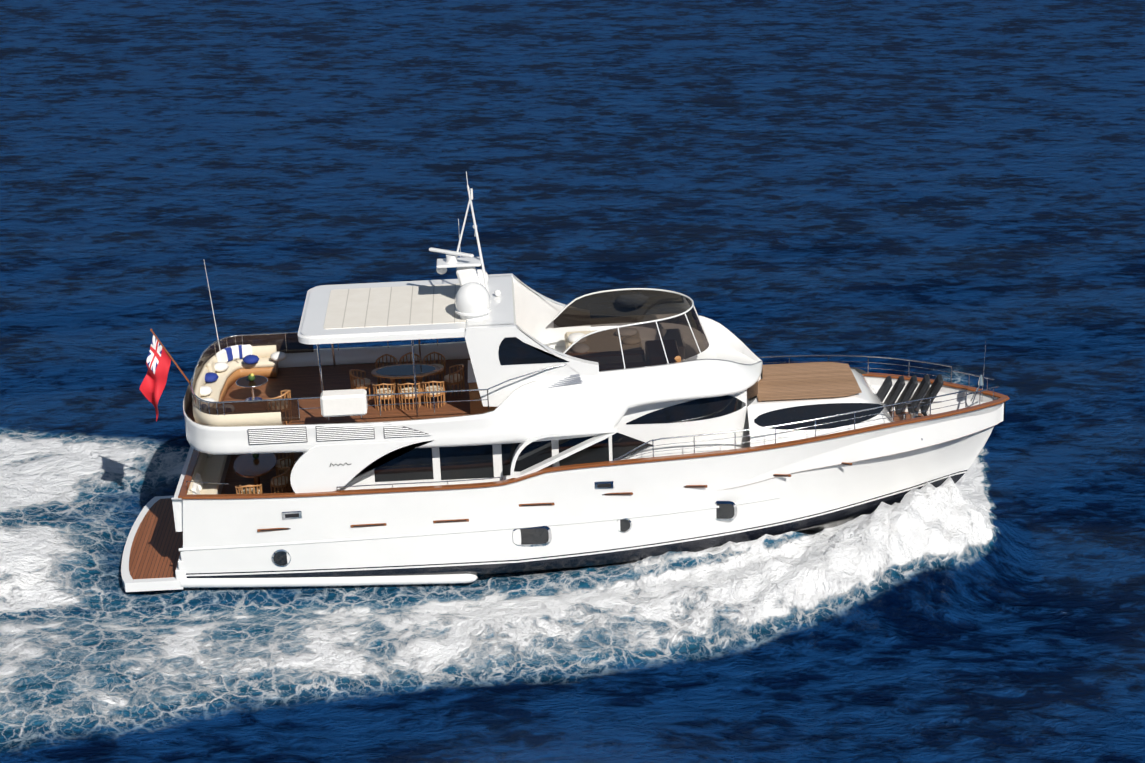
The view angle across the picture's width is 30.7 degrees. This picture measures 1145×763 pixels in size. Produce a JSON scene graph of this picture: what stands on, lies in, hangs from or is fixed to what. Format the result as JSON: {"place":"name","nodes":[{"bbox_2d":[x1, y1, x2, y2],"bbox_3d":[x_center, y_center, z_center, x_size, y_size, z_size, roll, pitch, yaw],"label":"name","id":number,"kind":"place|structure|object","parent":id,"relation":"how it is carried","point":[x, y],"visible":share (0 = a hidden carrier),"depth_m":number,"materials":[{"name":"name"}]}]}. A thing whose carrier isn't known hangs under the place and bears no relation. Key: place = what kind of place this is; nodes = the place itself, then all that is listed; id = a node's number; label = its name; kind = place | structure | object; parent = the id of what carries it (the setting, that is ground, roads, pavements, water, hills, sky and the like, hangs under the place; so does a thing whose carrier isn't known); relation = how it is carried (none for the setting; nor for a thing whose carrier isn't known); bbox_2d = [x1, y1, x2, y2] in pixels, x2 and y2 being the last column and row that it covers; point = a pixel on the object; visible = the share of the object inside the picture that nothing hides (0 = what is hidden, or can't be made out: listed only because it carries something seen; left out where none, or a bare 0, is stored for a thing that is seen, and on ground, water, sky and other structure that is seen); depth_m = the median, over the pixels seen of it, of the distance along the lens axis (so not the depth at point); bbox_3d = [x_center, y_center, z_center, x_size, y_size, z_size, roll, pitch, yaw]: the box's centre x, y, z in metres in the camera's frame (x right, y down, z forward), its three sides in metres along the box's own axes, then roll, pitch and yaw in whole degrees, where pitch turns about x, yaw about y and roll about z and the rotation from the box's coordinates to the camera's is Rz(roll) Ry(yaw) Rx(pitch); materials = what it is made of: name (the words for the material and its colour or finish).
{"place":"outdoors","nodes":[
{"label":"outdoors","id":0,"kind":"place"},
{"bbox_2d":[0,0,1144,762],"bbox_3d":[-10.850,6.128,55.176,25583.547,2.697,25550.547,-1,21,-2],"label":"sea","id":1,"kind":"structure","parent":0,"point":[958,186],"depth_m":82.06,"materials":[{"name":"liquid"}]},
{"bbox_2d":[121,171,1009,591],"bbox_3d":[-0.273,-0.397,60.173,26.050,11.902,6.616,-3,21,-2],"label":"yacht","id":2,"kind":"object","parent":1,"relation":"on","point":[521,427],"visible":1,"depth_m":58.58,"materials":[{"name":"paint"}]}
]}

